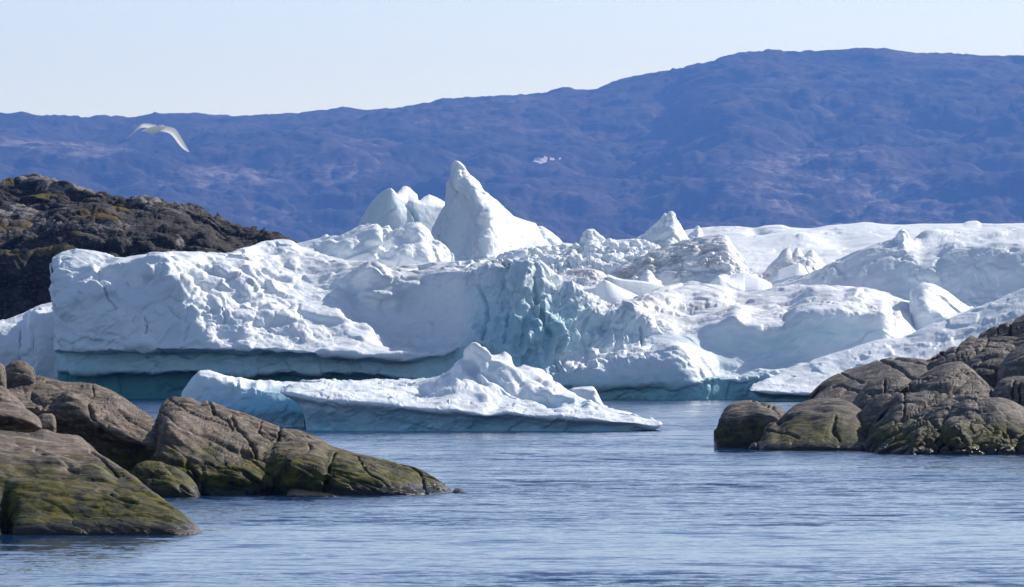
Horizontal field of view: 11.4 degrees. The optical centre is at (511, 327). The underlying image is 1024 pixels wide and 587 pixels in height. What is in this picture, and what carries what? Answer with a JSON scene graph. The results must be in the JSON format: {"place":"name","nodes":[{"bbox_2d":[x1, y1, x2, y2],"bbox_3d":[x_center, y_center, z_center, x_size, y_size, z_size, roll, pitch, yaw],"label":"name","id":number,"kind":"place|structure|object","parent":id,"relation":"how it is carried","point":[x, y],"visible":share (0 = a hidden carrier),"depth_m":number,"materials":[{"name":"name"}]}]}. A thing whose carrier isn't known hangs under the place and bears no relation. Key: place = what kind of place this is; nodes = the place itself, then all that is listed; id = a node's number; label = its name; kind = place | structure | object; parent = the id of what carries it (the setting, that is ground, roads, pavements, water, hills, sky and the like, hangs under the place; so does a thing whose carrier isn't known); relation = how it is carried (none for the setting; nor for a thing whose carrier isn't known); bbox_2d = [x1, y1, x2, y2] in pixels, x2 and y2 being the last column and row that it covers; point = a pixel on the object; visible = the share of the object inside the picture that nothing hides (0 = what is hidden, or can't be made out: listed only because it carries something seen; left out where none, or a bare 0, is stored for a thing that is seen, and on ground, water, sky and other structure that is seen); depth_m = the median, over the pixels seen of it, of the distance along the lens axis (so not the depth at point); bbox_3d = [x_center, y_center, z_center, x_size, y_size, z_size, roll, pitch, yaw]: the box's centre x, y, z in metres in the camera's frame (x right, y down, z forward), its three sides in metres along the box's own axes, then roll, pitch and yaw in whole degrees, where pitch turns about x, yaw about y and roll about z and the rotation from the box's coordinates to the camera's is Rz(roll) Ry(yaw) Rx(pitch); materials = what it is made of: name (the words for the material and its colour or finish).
{"place":"outdoors","nodes":[
{"label":"outdoors","id":0,"kind":"place"},
{"bbox_2d":[0,174,297,319],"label":"hill","id":1,"kind":"structure","parent":0,"point":[45,220],"depth_m":1195.90,"materials":[{"name":"brown stone"}]},
{"bbox_2d":[126,123,188,151],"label":"gull","id":2,"kind":"object","parent":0,"point":[155,129],"visible":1,"depth_m":117.99,"materials":[{"name":"white"}]},
{"bbox_2d":[0,47,1023,243],"bbox_3d":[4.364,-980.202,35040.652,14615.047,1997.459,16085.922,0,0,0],"label":"hills","id":3,"kind":"structure","parent":0,"point":[802,139],"depth_m":31525.71,"materials":[{"name":"blue stone"}]},
{"bbox_2d":[0,399,1023,586],"bbox_3d":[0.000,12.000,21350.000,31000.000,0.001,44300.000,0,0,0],"label":"water","id":4,"kind":"structure","parent":0,"point":[676,498],"depth_m":311.95,"materials":[{"name":"blue liquid"}]},
{"bbox_2d":[0,363,6,387],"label":"rock","id":5,"kind":"object","parent":4,"relation":"on","point":[3,382],"visible":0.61,"depth_m":373.09,"materials":[{"name":"stone"}]},
{"bbox_2d":[0,386,24,407],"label":"rock","id":6,"kind":"object","parent":4,"relation":"on","point":[6,395],"visible":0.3,"depth_m":363.70,"materials":[{"name":"stone"}]},
{"bbox_2d":[5,360,35,387],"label":"rock","id":7,"kind":"object","parent":4,"relation":"on","point":[20,373],"visible":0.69,"depth_m":384.50,"materials":[{"name":"grey stone"}]},
{"bbox_2d":[0,401,41,432],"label":"rock","id":8,"kind":"object","parent":4,"relation":"on","point":[16,417],"visible":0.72,"depth_m":344.77,"materials":[{"name":"grey stone"}]},
{"bbox_2d":[0,302,57,379],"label":"iceberg","id":9,"kind":"object","parent":4,"relation":"on","point":[27,337],"visible":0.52,"depth_m":879.86,"materials":[{"name":"white ice"}]},
{"bbox_2d":[38,413,55,432],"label":"rock","id":10,"kind":"object","parent":4,"relation":"on","point":[48,421],"visible":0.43,"depth_m":352.31,"materials":[{"name":"grey stone"}]},
{"bbox_2d":[0,429,96,451],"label":"rock","id":11,"kind":"object","parent":4,"relation":"on","point":[45,434],"visible":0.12,"depth_m":338.17,"materials":[{"name":"grey stone"}]},
{"bbox_2d":[7,375,157,471],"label":"rock","id":12,"kind":"object","parent":4,"relation":"on","point":[116,428],"visible":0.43,"depth_m":374.18,"materials":[{"name":"grey stone"}]},
{"bbox_2d":[0,435,202,534],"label":"rock","id":13,"kind":"object","parent":4,"relation":"on","point":[51,488],"visible":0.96,"depth_m":300.60,"materials":[{"name":"stone"}]},
{"bbox_2d":[129,461,200,496],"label":"rock","id":14,"kind":"object","parent":4,"relation":"on","point":[160,479],"visible":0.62,"depth_m":363.15,"materials":[{"name":"green stone"}]},
{"bbox_2d":[145,397,327,495],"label":"rock","id":15,"kind":"object","parent":4,"relation":"on","point":[211,448],"visible":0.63,"depth_m":371.17,"materials":[{"name":"stone"}]},
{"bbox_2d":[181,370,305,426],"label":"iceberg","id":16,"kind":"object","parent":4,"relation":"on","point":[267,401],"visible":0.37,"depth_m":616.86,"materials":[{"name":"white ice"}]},
{"bbox_2d":[285,489,337,496],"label":"rock","id":17,"kind":"object","parent":4,"relation":"on","point":[296,493],"visible":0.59,"depth_m":363.73,"materials":[{"name":"grey stone"}]},
{"bbox_2d":[262,436,452,494],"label":"rock","id":18,"kind":"object","parent":4,"relation":"on","point":[304,463],"visible":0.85,"depth_m":368.41,"materials":[{"name":"brown stone"}]},
{"bbox_2d":[296,222,454,267],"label":"iceberg","id":19,"kind":"object","parent":4,"relation":"on","point":[407,243],"visible":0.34,"depth_m":924.52,"materials":[{"name":"white ice"}]},
{"bbox_2d":[358,186,444,231],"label":"iceberg","id":20,"kind":"object","parent":4,"relation":"on","point":[394,210],"visible":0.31,"depth_m":1089.38,"materials":[{"name":"white ice"}]},
{"bbox_2d":[452,488,466,492],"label":"rock","id":21,"kind":"object","parent":4,"relation":"on","point":[457,490],"visible":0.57,"depth_m":371.41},
{"bbox_2d":[280,342,661,430],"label":"iceberg","id":22,"kind":"object","parent":4,"relation":"on","point":[477,387],"visible":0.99,"depth_m":596.45,"materials":[{"name":"white ice"}]},
{"bbox_2d":[431,161,572,261],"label":"iceberg","id":23,"kind":"object","parent":4,"relation":"on","point":[475,221],"visible":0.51,"depth_m":1050.32,"materials":[{"name":"white ice"}]},
{"bbox_2d":[49,239,973,398],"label":"iceberg","id":24,"kind":"object","parent":4,"relation":"on","point":[160,325],"visible":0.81,"depth_m":865.29,"materials":[{"name":"white ice"}]},
{"bbox_2d":[487,229,660,274],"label":"ice rubble","id":25,"kind":"object","parent":24,"relation":"on","point":[594,249],"visible":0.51,"depth_m":985.71,"materials":[{"name":"white ice"}]},
{"bbox_2d":[558,268,606,285],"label":"iceberg","id":26,"kind":"object","parent":4,"relation":"on","point":[587,277],"visible":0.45,"depth_m":921.52,"materials":[{"name":"white ice"}]},
{"bbox_2d":[569,386,607,407],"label":"ice block","id":27,"kind":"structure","parent":4,"relation":"on","point":[588,392],"depth_m":640.84,"materials":[{"name":"white ice"}]},
{"bbox_2d":[561,280,637,302],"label":"ice block","id":28,"kind":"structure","parent":4,"relation":"on","point":[607,291],"depth_m":898.59,"materials":[{"name":"white ice"}]},
{"bbox_2d":[607,274,663,294],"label":"ice block","id":29,"kind":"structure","parent":4,"relation":"on","point":[636,287],"depth_m":918.23,"materials":[{"name":"white ice"}]},
{"bbox_2d":[633,270,661,284],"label":"ice block","id":30,"kind":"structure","parent":4,"relation":"on","point":[647,276],"depth_m":934.34,"materials":[{"name":"white ice"}]},
{"bbox_2d":[636,211,688,247],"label":"iceberg","id":31,"kind":"object","parent":4,"relation":"on","point":[665,229],"visible":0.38,"depth_m":1038.96,"materials":[{"name":"white ice"}]},
{"bbox_2d":[608,234,762,285],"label":"iceberg","id":32,"kind":"object","parent":4,"relation":"on","point":[708,259],"visible":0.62,"depth_m":949.77,"materials":[{"name":"white ice"}]},
{"bbox_2d":[679,280,706,283],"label":"ice block","id":33,"kind":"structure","parent":4,"relation":"on","point":[691,281],"depth_m":940.80,"materials":[{"name":"white ice"}]},
{"bbox_2d":[688,226,703,238],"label":"iceberg","id":34,"kind":"object","parent":4,"relation":"on","point":[697,231],"visible":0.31,"depth_m":1071.37,"materials":[{"name":"white ice"}]},
{"bbox_2d":[710,272,771,291],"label":"ice block","id":35,"kind":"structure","parent":4,"relation":"on","point":[742,282],"depth_m":932.69,"materials":[{"name":"white ice"}]},
{"bbox_2d":[714,400,785,447],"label":"rock","id":36,"kind":"object","parent":4,"relation":"on","point":[743,423],"visible":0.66,"depth_m":511.31,"materials":[{"name":"grey stone"}]},
{"bbox_2d":[749,442,757,449],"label":"rock","id":37,"kind":"object","parent":4,"relation":"on","point":[753,446],"visible":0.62,"depth_m":502.78,"materials":[{"name":"grey stone"}]},
{"bbox_2d":[769,263,807,284],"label":"ice block","id":38,"kind":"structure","parent":4,"relation":"on","point":[789,272],"depth_m":1014.09,"materials":[{"name":"white ice"}]},
{"bbox_2d":[761,248,825,281],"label":"iceberg","id":39,"kind":"object","parent":4,"relation":"on","point":[810,261],"visible":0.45,"depth_m":1055.87,"materials":[{"name":"white ice"}]},
{"bbox_2d":[757,398,866,449],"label":"rock","id":40,"kind":"object","parent":4,"relation":"on","point":[824,424],"visible":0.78,"depth_m":504.80,"materials":[{"name":"grey stone"}]},
{"bbox_2d":[616,221,1023,274],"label":"ice sheet","id":41,"kind":"object","parent":4,"relation":"on","point":[760,249],"visible":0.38,"depth_m":1292.42,"materials":[{"name":"white ice"}]},
{"bbox_2d":[807,357,928,402],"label":"rock","id":42,"kind":"object","parent":4,"relation":"on","point":[848,384],"visible":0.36,"depth_m":534.85,"materials":[{"name":"grey stone"}]},
{"bbox_2d":[859,393,891,433],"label":"rock","id":43,"kind":"object","parent":4,"relation":"on","point":[869,412],"visible":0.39,"depth_m":508.70,"materials":[{"name":"grey stone"}]},
{"bbox_2d":[853,374,910,409],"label":"rock","id":44,"kind":"object","parent":4,"relation":"on","point":[892,384],"visible":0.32,"depth_m":517.88,"materials":[{"name":"grey stone"}]},
{"bbox_2d":[749,288,1023,400],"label":"iceberg","id":45,"kind":"object","parent":4,"relation":"on","point":[802,382],"visible":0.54,"depth_m":857.29,"materials":[{"name":"white ice"}]},
{"bbox_2d":[909,282,971,329],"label":"ice block","id":46,"kind":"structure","parent":45,"relation":"on","point":[930,303],"depth_m":898.74,"materials":[{"name":"white ice"}]},
{"bbox_2d":[772,228,1023,306],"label":"iceberg","id":47,"kind":"object","parent":4,"relation":"on","point":[974,268],"visible":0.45,"depth_m":948.10,"materials":[{"name":"white ice"}]},
{"bbox_2d":[862,368,993,451],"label":"rock","id":48,"kind":"object","parent":4,"relation":"on","point":[904,407],"visible":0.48,"depth_m":506.18,"materials":[{"name":"grey stone"}]},
{"bbox_2d":[919,361,970,377],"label":"rock","id":49,"kind":"object","parent":4,"relation":"on","point":[950,365],"visible":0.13,"depth_m":524.57,"materials":[{"name":"grey stone"}]},
{"bbox_2d":[871,394,1023,454],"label":"rock","id":50,"kind":"object","parent":4,"relation":"on","point":[956,425],"visible":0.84,"depth_m":487.07,"materials":[{"name":"grey stone"}]},
{"bbox_2d":[926,333,1023,369],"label":"rock","id":51,"kind":"object","parent":4,"relation":"on","point":[967,349],"visible":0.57,"depth_m":540.16,"materials":[{"name":"stone"}]},
{"bbox_2d":[965,350,1009,388],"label":"rock","id":52,"kind":"object","parent":4,"relation":"on","point":[985,366],"visible":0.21,"depth_m":527.02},
{"bbox_2d":[976,397,1023,439],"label":"rock","id":53,"kind":"object","parent":4,"relation":"on","point":[1002,414],"visible":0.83,"depth_m":492.51,"materials":[{"name":"grey stone"}]},
{"bbox_2d":[978,315,1023,338],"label":"rock","id":54,"kind":"object","parent":4,"relation":"on","point":[1015,327],"visible":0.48,"depth_m":550.77,"materials":[{"name":"stone"}]},
{"bbox_2d":[992,376,1023,406],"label":"rock","id":55,"kind":"object","parent":4,"relation":"on","point":[1011,388],"visible":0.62,"depth_m":506.71,"materials":[{"name":"grey stone"}]},
{"bbox_2d":[997,344,1023,382],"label":"rock","id":56,"kind":"object","parent":4,"relation":"on","point":[1012,364],"visible":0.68,"depth_m":518.17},
{"bbox_2d":[0,0,1023,116],"label":"sky","id":57,"kind":"structure","parent":0,"point":[82,58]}
]}

